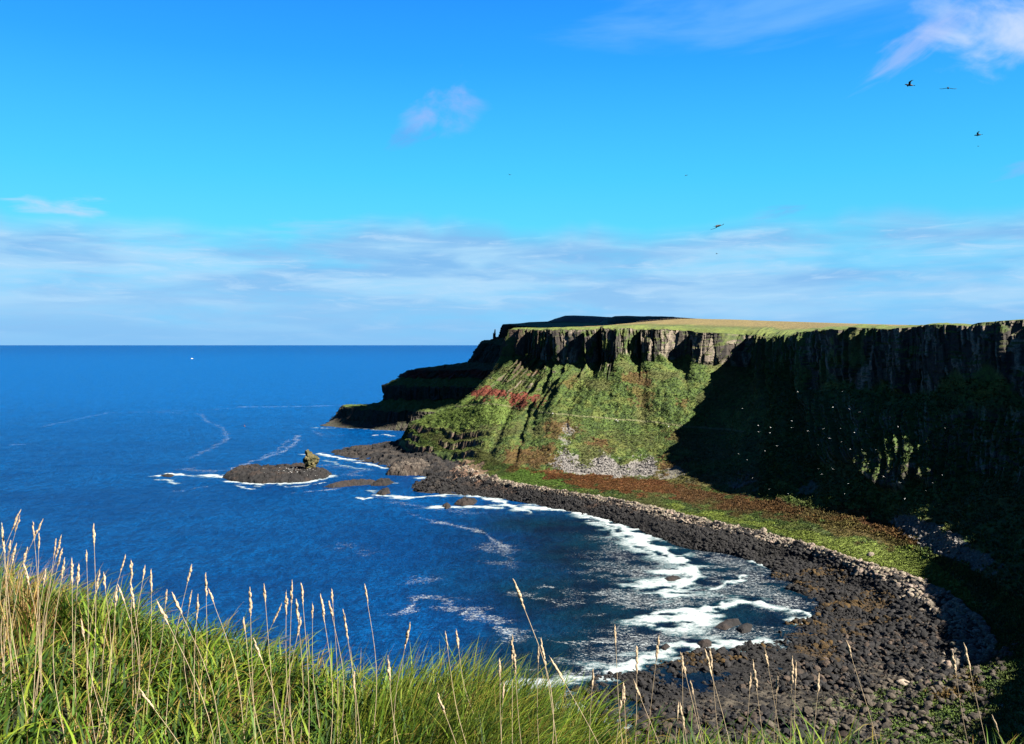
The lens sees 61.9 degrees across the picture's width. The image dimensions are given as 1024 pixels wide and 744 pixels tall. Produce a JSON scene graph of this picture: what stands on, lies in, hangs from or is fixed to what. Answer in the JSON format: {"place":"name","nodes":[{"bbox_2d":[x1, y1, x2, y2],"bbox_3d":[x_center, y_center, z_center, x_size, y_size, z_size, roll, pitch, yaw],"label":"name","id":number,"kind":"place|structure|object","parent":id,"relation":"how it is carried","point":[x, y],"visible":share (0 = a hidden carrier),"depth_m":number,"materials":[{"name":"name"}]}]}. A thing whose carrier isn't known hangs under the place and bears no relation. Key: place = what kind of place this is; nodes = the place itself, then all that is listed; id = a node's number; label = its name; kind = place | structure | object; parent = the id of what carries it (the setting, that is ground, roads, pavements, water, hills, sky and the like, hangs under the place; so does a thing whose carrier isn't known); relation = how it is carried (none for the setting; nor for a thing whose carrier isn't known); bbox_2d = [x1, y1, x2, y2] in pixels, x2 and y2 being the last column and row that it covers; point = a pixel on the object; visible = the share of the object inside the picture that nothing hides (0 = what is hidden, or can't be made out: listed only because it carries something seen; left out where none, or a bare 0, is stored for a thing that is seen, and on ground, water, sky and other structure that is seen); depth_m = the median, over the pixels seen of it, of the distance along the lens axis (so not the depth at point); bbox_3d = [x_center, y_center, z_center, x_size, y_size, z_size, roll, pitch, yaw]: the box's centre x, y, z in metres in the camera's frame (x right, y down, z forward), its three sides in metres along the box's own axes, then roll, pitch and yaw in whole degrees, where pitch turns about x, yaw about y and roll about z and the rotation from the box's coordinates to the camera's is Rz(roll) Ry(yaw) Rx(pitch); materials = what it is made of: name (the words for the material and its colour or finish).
{"place":"outdoors","nodes":[
{"label":"outdoors","id":0,"kind":"place"},
{"bbox_2d":[0,547,107,661],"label":"dry grass","id":1,"kind":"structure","parent":0,"point":[16,587],"depth_m":5.75,"materials":[{"name":"plant"}]},
{"bbox_2d":[0,544,717,743],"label":"ground","id":2,"kind":"structure","parent":0,"point":[65,716],"depth_m":4.84,"materials":[{"name":"plant"}]},
{"bbox_2d":[1,523,6,692],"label":"seed stalk","id":3,"kind":"object","parent":2,"relation":"on","point":[2,531],"visible":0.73,"depth_m":4.62,"materials":[{"name":"plant"}]},
{"bbox_2d":[4,540,10,678],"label":"seed stalk","id":4,"kind":"object","parent":2,"relation":"on","point":[9,547],"visible":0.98,"depth_m":4.50,"materials":[{"name":"plant"}]},
{"bbox_2d":[1,543,16,705],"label":"seed stalk","id":5,"kind":"object","parent":2,"relation":"on","point":[13,554],"visible":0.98,"depth_m":4.53,"materials":[{"name":"plant"}]},
{"bbox_2d":[0,516,19,699],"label":"seed stalk","id":6,"kind":"object","parent":2,"relation":"on","point":[4,571],"visible":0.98,"depth_m":4.58,"materials":[{"name":"plant"}]},
{"bbox_2d":[2,534,27,722],"bbox_3d":[-2.471,1.336,4.254,0.227,1.041,0.014,1,2,32],"label":"seed stalk","id":7,"kind":"object","parent":2,"relation":"on","point":[3,543],"visible":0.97,"depth_m":4.26,"materials":[{"name":"plant"}]},
{"bbox_2d":[10,547,27,712],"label":"seed stalk","id":8,"kind":"object","parent":2,"relation":"on","point":[24,556],"visible":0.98,"depth_m":4.36,"materials":[{"name":"plant"}]},
{"bbox_2d":[7,519,42,703],"bbox_3d":[-2.551,1.324,4.481,0.203,1.122,0.016,0,2,2],"label":"seed stalk","id":9,"kind":"object","parent":2,"relation":"on","point":[36,531],"visible":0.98,"depth_m":4.48,"materials":[{"name":"plant"}]},
{"bbox_2d":[23,564,39,708],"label":"seed stalk","id":10,"kind":"object","parent":2,"relation":"on","point":[26,573],"visible":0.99,"depth_m":4.38,"materials":[{"name":"plant"}]},
{"bbox_2d":[32,534,39,718],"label":"seed stalk","id":11,"kind":"object","parent":2,"relation":"on","point":[37,617],"visible":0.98,"depth_m":4.08,"materials":[{"name":"plant"}]},
{"bbox_2d":[32,522,39,623],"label":"seed stalk","id":12,"kind":"object","parent":2,"relation":"on","point":[36,563],"visible":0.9,"depth_m":4.62,"materials":[{"name":"plant"}]},
{"bbox_2d":[31,539,55,722],"bbox_3d":[-2.288,1.334,4.152,0.237,1.085,0.010,1,2,25],"label":"seed stalk","id":13,"kind":"object","parent":2,"relation":"on","point":[45,622],"visible":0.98,"depth_m":4.14,"materials":[{"name":"plant"}]},
{"bbox_2d":[40,534,61,710],"bbox_3d":[-2.449,1.367,4.512,0.224,1.045,0.025,1,2,28],"label":"seed stalk","id":14,"kind":"object","parent":2,"relation":"on","point":[58,548],"visible":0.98,"depth_m":4.50,"materials":[{"name":"plant"}]},
{"bbox_2d":[39,548,62,711],"bbox_3d":[-2.400,1.399,4.420,0.210,1.001,0.020,1,2,21],"label":"seed stalk","id":15,"kind":"object","parent":2,"relation":"on","point":[60,554],"visible":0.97,"depth_m":4.40,"materials":[{"name":"plant"}]},
{"bbox_2d":[53,557,65,743],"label":"seed stalk","id":16,"kind":"object","parent":2,"relation":"on","point":[63,568],"visible":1,"depth_m":3.99,"materials":[{"name":"plant"}]},
{"bbox_2d":[70,559,73,689],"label":"seed stalk","id":17,"kind":"object","parent":2,"relation":"on","point":[71,571],"visible":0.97,"depth_m":4.58,"materials":[{"name":"plant"}]},
{"bbox_2d":[74,564,79,735],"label":"seed stalk","id":18,"kind":"object","parent":2,"relation":"on","point":[78,576],"visible":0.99,"depth_m":4.37,"materials":[{"name":"plant"}]},
{"bbox_2d":[85,550,88,711],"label":"seed stalk","id":19,"kind":"object","parent":2,"relation":"on","point":[86,554],"visible":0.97,"depth_m":4.68,"materials":[{"name":"plant"}]},
{"bbox_2d":[88,523,95,742],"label":"seed stalk","id":20,"kind":"object","parent":2,"relation":"on","point":[94,535],"visible":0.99,"depth_m":4.29,"materials":[{"name":"plant"}]},
{"bbox_2d":[87,570,99,743],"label":"seed stalk","id":21,"kind":"object","parent":2,"relation":"on","point":[97,585],"visible":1,"depth_m":3.82,"materials":[{"name":"plant"}]},
{"bbox_2d":[81,620,112,743],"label":"seed stalk","id":22,"kind":"object","parent":2,"relation":"on","point":[82,631],"visible":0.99,"depth_m":4.12,"materials":[{"name":"plant"}]},
{"bbox_2d":[102,572,110,736],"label":"seed stalk","id":23,"kind":"object","parent":2,"relation":"on","point":[104,581],"visible":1,"depth_m":4.21,"materials":[{"name":"plant"}]},
{"bbox_2d":[96,586,117,738],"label":"seed stalk","id":24,"kind":"object","parent":2,"relation":"on","point":[115,597],"visible":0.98,"depth_m":4.16,"materials":[{"name":"plant"}]},
{"bbox_2d":[101,554,125,711],"bbox_3d":[-2.081,1.426,4.445,0.144,0.955,0.015,0,2,-13],"label":"seed stalk","id":25,"kind":"object","parent":2,"relation":"on","point":[110,608],"visible":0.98,"depth_m":4.44,"materials":[{"name":"plant"}]},
{"bbox_2d":[117,584,140,704],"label":"seed stalk","id":26,"kind":"object","parent":2,"relation":"on","point":[120,591],"visible":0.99,"depth_m":4.74,"materials":[{"name":"plant"}]},
{"bbox_2d":[129,561,133,698],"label":"seed stalk","id":27,"kind":"object","parent":2,"relation":"on","point":[130,567],"visible":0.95,"depth_m":4.66,"materials":[{"name":"plant"}]},
{"bbox_2d":[130,580,139,741],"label":"seed stalk","id":28,"kind":"object","parent":2,"relation":"on","point":[132,595],"visible":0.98,"depth_m":4.25,"materials":[{"name":"plant"}]},
{"bbox_2d":[134,566,144,711],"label":"seed stalk","id":29,"kind":"object","parent":2,"relation":"on","point":[135,632],"visible":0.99,"depth_m":4.48,"materials":[{"name":"plant"}]},
{"bbox_2d":[146,571,152,714],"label":"seed stalk","id":30,"kind":"object","parent":2,"relation":"on","point":[150,581],"visible":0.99,"depth_m":4.42,"materials":[{"name":"plant"}]},
{"bbox_2d":[139,688,178,742],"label":"seed stalk","id":31,"kind":"object","parent":2,"relation":"on","point":[147,700],"visible":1,"depth_m":3.33,"materials":[{"name":"plant"}]},
{"bbox_2d":[164,564,191,743],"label":"seed stalk","id":32,"kind":"object","parent":2,"relation":"on","point":[190,571],"visible":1,"depth_m":4.27,"materials":[{"name":"plant"}]},
{"bbox_2d":[157,601,214,743],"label":"seed stalk","id":33,"kind":"object","parent":2,"relation":"on","point":[163,613],"visible":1,"depth_m":3.46,"materials":[{"name":"plant"}]},
{"bbox_2d":[172,592,220,743],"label":"seed stalk","id":34,"kind":"object","parent":2,"relation":"on","point":[177,605],"visible":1,"depth_m":3.69,"materials":[{"name":"plant"}]},
{"bbox_2d":[194,597,198,719],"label":"seed stalk","id":35,"kind":"object","parent":2,"relation":"on","point":[197,606],"visible":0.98,"depth_m":4.33,"materials":[{"name":"plant"}]},
{"bbox_2d":[202,572,207,732],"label":"seed stalk","id":36,"kind":"object","parent":2,"relation":"on","point":[206,591],"visible":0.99,"depth_m":4.25,"materials":[{"name":"plant"}]},
{"bbox_2d":[208,588,244,738],"bbox_3d":[-1.445,1.583,4.375,0.261,0.934,0.021,1,2,23],"label":"seed stalk","id":37,"kind":"object","parent":2,"relation":"on","point":[210,593],"visible":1,"depth_m":4.38,"materials":[{"name":"plant"}]},
{"bbox_2d":[249,587,255,743],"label":"seed stalk","id":38,"kind":"object","parent":2,"relation":"on","point":[250,602],"visible":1,"depth_m":3.77,"materials":[{"name":"plant"}]},
{"bbox_2d":[242,617,263,743],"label":"seed stalk","id":39,"kind":"object","parent":2,"relation":"on","point":[243,622],"visible":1,"depth_m":3.35,"materials":[{"name":"plant"}]},
{"bbox_2d":[243,603,281,741],"bbox_3d":[-1.312,1.635,4.422,0.295,0.918,0.025,1,2,23],"label":"seed stalk","id":40,"kind":"object","parent":2,"relation":"on","point":[276,615],"visible":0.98,"depth_m":4.38,"materials":[{"name":"plant"}]},
{"bbox_2d":[253,638,285,741],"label":"seed stalk","id":41,"kind":"object","parent":2,"relation":"on","point":[257,648],"visible":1,"depth_m":4.04,"materials":[{"name":"plant"}]},
{"bbox_2d":[263,585,277,743],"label":"seed stalk","id":42,"kind":"object","parent":2,"relation":"on","point":[264,593],"visible":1,"depth_m":3.47,"materials":[{"name":"plant"}]},
{"bbox_2d":[284,591,293,740],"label":"seed stalk","id":43,"kind":"object","parent":2,"relation":"on","point":[286,601],"visible":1,"depth_m":3.98,"materials":[{"name":"plant"}]},
{"bbox_2d":[289,582,292,743],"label":"seed stalk","id":44,"kind":"object","parent":2,"relation":"on","point":[291,591],"visible":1,"depth_m":3.62,"materials":[{"name":"plant"}]},
{"bbox_2d":[283,617,301,743],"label":"seed stalk","id":45,"kind":"object","parent":2,"relation":"on","point":[299,625],"visible":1,"depth_m":3.81,"materials":[{"name":"plant"}]},
{"bbox_2d":[295,599,302,742],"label":"seed stalk","id":46,"kind":"object","parent":2,"relation":"on","point":[297,612],"visible":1,"depth_m":4.07,"materials":[{"name":"plant"}]},
{"bbox_2d":[301,583,308,743],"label":"seed stalk","id":47,"kind":"object","parent":2,"relation":"on","point":[302,591],"visible":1,"depth_m":3.84,"materials":[{"name":"plant"}]},
{"bbox_2d":[311,602,321,742],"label":"seed stalk","id":48,"kind":"object","parent":2,"relation":"on","point":[312,610],"visible":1,"depth_m":4.34,"materials":[{"name":"plant"}]},
{"bbox_2d":[320,594,332,743],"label":"seed stalk","id":49,"kind":"object","parent":2,"relation":"on","point":[323,609],"visible":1,"depth_m":3.86,"materials":[{"name":"plant"}]},
{"bbox_2d":[331,588,337,743],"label":"seed stalk","id":50,"kind":"object","parent":2,"relation":"on","point":[336,657],"visible":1,"depth_m":4.18,"materials":[{"name":"plant"}]},
{"bbox_2d":[328,601,343,742],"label":"seed stalk","id":51,"kind":"object","parent":2,"relation":"on","point":[331,610],"visible":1,"depth_m":4.14,"materials":[{"name":"plant"}]},
{"bbox_2d":[343,610,360,743],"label":"seed stalk","id":52,"kind":"object","parent":2,"relation":"on","point":[344,618],"visible":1,"depth_m":3.77,"materials":[{"name":"plant"}]},
{"bbox_2d":[364,583,376,741],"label":"seed stalk","id":53,"kind":"object","parent":2,"relation":"on","point":[375,655],"visible":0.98,"depth_m":4.13,"materials":[{"name":"plant"}]},
{"bbox_2d":[387,659,398,742],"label":"seed stalk","id":54,"kind":"object","parent":2,"relation":"on","point":[388,670],"visible":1,"depth_m":3.77,"materials":[{"name":"plant"}]},
{"bbox_2d":[394,623,409,743],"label":"seed stalk","id":55,"kind":"object","parent":2,"relation":"on","point":[407,633],"visible":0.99,"depth_m":3.79,"materials":[{"name":"plant"}]},
{"bbox_2d":[445,632,465,742],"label":"seed stalk","id":56,"kind":"object","parent":2,"relation":"on","point":[451,678],"visible":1,"depth_m":3.94,"materials":[{"name":"plant"}]},
{"bbox_2d":[260,635,668,743],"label":"grass","id":57,"kind":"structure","parent":2,"relation":"on","point":[527,710],"depth_m":4.51,"materials":[{"name":"plant"}]},
{"bbox_2d":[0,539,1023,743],"bbox_3d":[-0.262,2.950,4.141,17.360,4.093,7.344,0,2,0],"label":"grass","id":58,"kind":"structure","parent":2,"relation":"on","point":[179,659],"depth_m":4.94,"materials":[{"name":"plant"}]},
{"bbox_2d":[510,635,513,742],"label":"seed stalk","id":59,"kind":"object","parent":2,"relation":"on","point":[512,649],"visible":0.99,"depth_m":4.16,"materials":[{"name":"plant"}]},
{"bbox_2d":[513,650,521,743],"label":"seed stalk","id":60,"kind":"object","parent":2,"relation":"on","point":[514,657],"visible":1,"depth_m":3.64,"materials":[{"name":"plant"}]},
{"bbox_2d":[513,579,553,743],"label":"seed stalk","id":61,"kind":"object","parent":2,"relation":"on","point":[519,595],"visible":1,"depth_m":3.80,"materials":[{"name":"plant"}]},
{"bbox_2d":[537,646,538,743],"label":"seed stalk","id":62,"kind":"object","parent":2,"relation":"on","point":[537,689],"visible":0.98,"depth_m":4.11,"materials":[{"name":"plant"}]},
{"bbox_2d":[540,639,556,743],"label":"seed stalk","id":63,"kind":"object","parent":2,"relation":"on","point":[542,651],"visible":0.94,"depth_m":3.89,"materials":[{"name":"plant"}]},
{"bbox_2d":[549,656,597,742],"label":"seed stalk","id":64,"kind":"object","parent":2,"relation":"on","point":[558,671],"visible":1,"depth_m":3.66,"materials":[{"name":"plant"}]},
{"bbox_2d":[614,626,622,743],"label":"seed stalk","id":65,"kind":"object","parent":2,"relation":"on","point":[617,677],"visible":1,"depth_m":3.64,"materials":[{"name":"plant"}]},
{"bbox_2d":[616,681,623,743],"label":"seed stalk","id":66,"kind":"object","parent":2,"relation":"on","point":[621,699],"visible":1,"depth_m":3.50,"materials":[{"name":"plant"}]},
{"bbox_2d":[635,646,638,743],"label":"seed stalk","id":67,"kind":"object","parent":2,"relation":"on","point":[636,660],"visible":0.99,"depth_m":3.95,"materials":[{"name":"plant"}]},
{"bbox_2d":[648,637,659,737],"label":"seed stalk","id":68,"kind":"object","parent":2,"relation":"on","point":[657,649],"visible":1,"depth_m":3.77,"materials":[{"name":"plant"}]},
{"bbox_2d":[681,654,683,743],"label":"seed stalk","id":69,"kind":"object","parent":2,"relation":"on","point":[682,665],"visible":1,"depth_m":3.43,"materials":[{"name":"plant"}]},
{"bbox_2d":[709,649,719,742],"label":"seed stalk","id":70,"kind":"object","parent":2,"relation":"on","point":[711,661],"visible":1,"depth_m":3.61,"materials":[{"name":"plant"}]},
{"bbox_2d":[705,650,729,743],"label":"seed stalk","id":71,"kind":"object","parent":2,"relation":"on","point":[708,663],"visible":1,"depth_m":3.47,"materials":[{"name":"plant"}]},
{"bbox_2d":[752,661,763,742],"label":"seed stalk","id":72,"kind":"object","parent":2,"relation":"on","point":[754,678],"visible":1,"depth_m":3.40,"materials":[{"name":"plant"}]},
{"bbox_2d":[764,649,780,740],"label":"seed stalk","id":73,"kind":"object","parent":2,"relation":"on","point":[766,658],"visible":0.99,"depth_m":3.90,"materials":[{"name":"plant"}]},
{"bbox_2d":[790,656,793,743],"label":"seed stalk","id":74,"kind":"object","parent":2,"relation":"on","point":[792,673],"visible":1,"depth_m":3.58,"materials":[{"name":"plant"}]},
{"bbox_2d":[794,661,796,726],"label":"seed stalk","id":75,"kind":"object","parent":2,"relation":"on","point":[795,672],"visible":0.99,"depth_m":3.93,"materials":[{"name":"plant"}]},
{"bbox_2d":[813,673,819,742],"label":"seed stalk","id":76,"kind":"object","parent":2,"relation":"on","point":[818,685],"visible":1,"depth_m":3.52,"materials":[{"name":"plant"}]},
{"bbox_2d":[846,640,877,743],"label":"seed stalk","id":77,"kind":"object","parent":2,"relation":"on","point":[849,649],"visible":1,"depth_m":3.54,"materials":[{"name":"plant"}]},
{"bbox_2d":[951,652,967,742],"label":"seed stalk","id":78,"kind":"object","parent":2,"relation":"on","point":[953,660],"visible":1,"depth_m":3.71,"materials":[{"name":"plant"}]},
{"bbox_2d":[963,642,985,742],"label":"seed stalk","id":79,"kind":"object","parent":2,"relation":"on","point":[967,658],"visible":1,"depth_m":3.44,"materials":[{"name":"plant"}]},
{"bbox_2d":[0,345,871,728],"bbox_3d":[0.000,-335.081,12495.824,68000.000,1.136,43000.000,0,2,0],"label":"sea","id":80,"kind":"structure","parent":0,"point":[100,439],"depth_m":399.45,"materials":[{"name":"liquid"}]},
{"bbox_2d":[222,462,331,483],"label":"rock islet","id":81,"kind":"object","parent":80,"relation":"in","point":[257,473],"visible":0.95,"depth_m":561.14,"materials":[{"name":"stone"}]},
{"bbox_2d":[303,449,319,469],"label":"standing boulder","id":82,"kind":"object","parent":81,"relation":"on","point":[310,459],"visible":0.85,"depth_m":577.18,"materials":[{"name":"stone"}]},
{"bbox_2d":[325,479,374,487],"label":"skerry","id":83,"kind":"structure","parent":80,"relation":"in","point":[353,482],"depth_m":539.88,"materials":[{"name":"stone"}]},
{"bbox_2d":[371,478,393,485],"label":"skerry","id":84,"kind":"structure","parent":80,"relation":"in","point":[383,482],"depth_m":540.81,"materials":[{"name":"stone"}]},
{"bbox_2d":[376,487,389,495],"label":"sea rock","id":85,"kind":"object","parent":80,"relation":"in","point":[384,491],"visible":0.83,"depth_m":507.29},
{"bbox_2d":[385,457,430,475],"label":"rock","id":86,"kind":"object","parent":80,"relation":"in","point":[410,466],"visible":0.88,"depth_m":585.77,"materials":[{"name":"stone"}]},
{"bbox_2d":[454,497,476,505],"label":"sea rock","id":87,"kind":"object","parent":80,"relation":"in","point":[464,501],"visible":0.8,"depth_m":474.69,"materials":[{"name":"stone"}]},
{"bbox_2d":[697,639,711,647],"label":"sea rock","id":88,"kind":"object","parent":80,"relation":"in","point":[702,643],"visible":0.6,"depth_m":253.00,"materials":[{"name":"stone"}]},
{"bbox_2d":[715,618,740,629],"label":"sea rock","id":89,"kind":"object","parent":80,"relation":"in","point":[725,624],"visible":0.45,"depth_m":272.21,"materials":[{"name":"stone"}]},
{"bbox_2d":[736,623,752,633],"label":"sea rock","id":90,"kind":"object","parent":80,"relation":"in","point":[744,628],"visible":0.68,"depth_m":266.94,"materials":[{"name":"stone"}]},
{"bbox_2d":[320,322,609,430],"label":"headland","id":91,"kind":"structure","parent":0,"point":[404,402],"depth_m":918.13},
{"bbox_2d":[0,0,1023,344],"label":"sky","id":92,"kind":"structure","parent":0,"point":[173,172],"materials":[{"name":"blue"}]},
{"bbox_2d":[526,321,614,325],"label":"hill","id":93,"kind":"structure","parent":0,"point":[568,322],"depth_m":1031.64,"materials":[{"name":"plant"}]},
{"bbox_2d":[550,315,609,322],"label":"hill","id":94,"kind":"structure","parent":0,"point":[598,319],"depth_m":1287.71,"materials":[{"name":"plant"}]},
{"bbox_2d":[600,316,694,323],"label":"hill","id":95,"kind":"structure","parent":0,"point":[621,319],"depth_m":1108.78,"materials":[{"name":"plant"}]},
{"bbox_2d":[332,319,1023,743],"bbox_3d":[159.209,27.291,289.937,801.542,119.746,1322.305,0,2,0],"label":"headland","id":96,"kind":"structure","parent":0,"point":[898,357],"depth_m":459.83,"materials":[{"name":"plant"}]},
{"bbox_2d":[401,346,819,541],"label":"hillside vegetation","id":97,"kind":"object","parent":96,"relation":"on","point":[553,476],"visible":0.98,"depth_m":548.69,"materials":[{"name":"plant"}]},
{"bbox_2d":[411,469,987,743],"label":"shingle","id":98,"kind":"object","parent":96,"relation":"on","point":[893,618],"visible":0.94,"depth_m":251.36,"materials":[{"name":"stone"}]},
{"bbox_2d":[455,465,997,666],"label":"stones","id":99,"kind":"object","parent":96,"relation":"on","point":[958,609],"visible":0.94,"depth_m":294.52,"materials":[{"name":"stone"}]},
{"bbox_2d":[473,448,993,570],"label":"scree","id":100,"kind":"structure","parent":96,"relation":"on","point":[914,530],"depth_m":362.06,"materials":[{"name":"stone"}]},
{"bbox_2d":[468,452,1023,668],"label":"meadow grass","id":101,"kind":"structure","parent":96,"relation":"on","point":[998,633],"depth_m":340.03,"materials":[{"name":"plant"}]},
{"bbox_2d":[725,642,1017,743],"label":"stones","id":102,"kind":"object","parent":96,"relation":"on","point":[927,701],"visible":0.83,"depth_m":197.57,"materials":[{"name":"stone"}]},
{"bbox_2d":[757,367,1023,659],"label":"hillside vegetation","id":103,"kind":"object","parent":96,"relation":"on","point":[1013,603],"visible":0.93,"depth_m":369.90,"materials":[{"name":"plant"}]},
{"bbox_2d":[795,631,1023,743],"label":"meadow grass","id":104,"kind":"structure","parent":96,"relation":"on","point":[1009,665],"depth_m":188.10,"materials":[{"name":"plant"}]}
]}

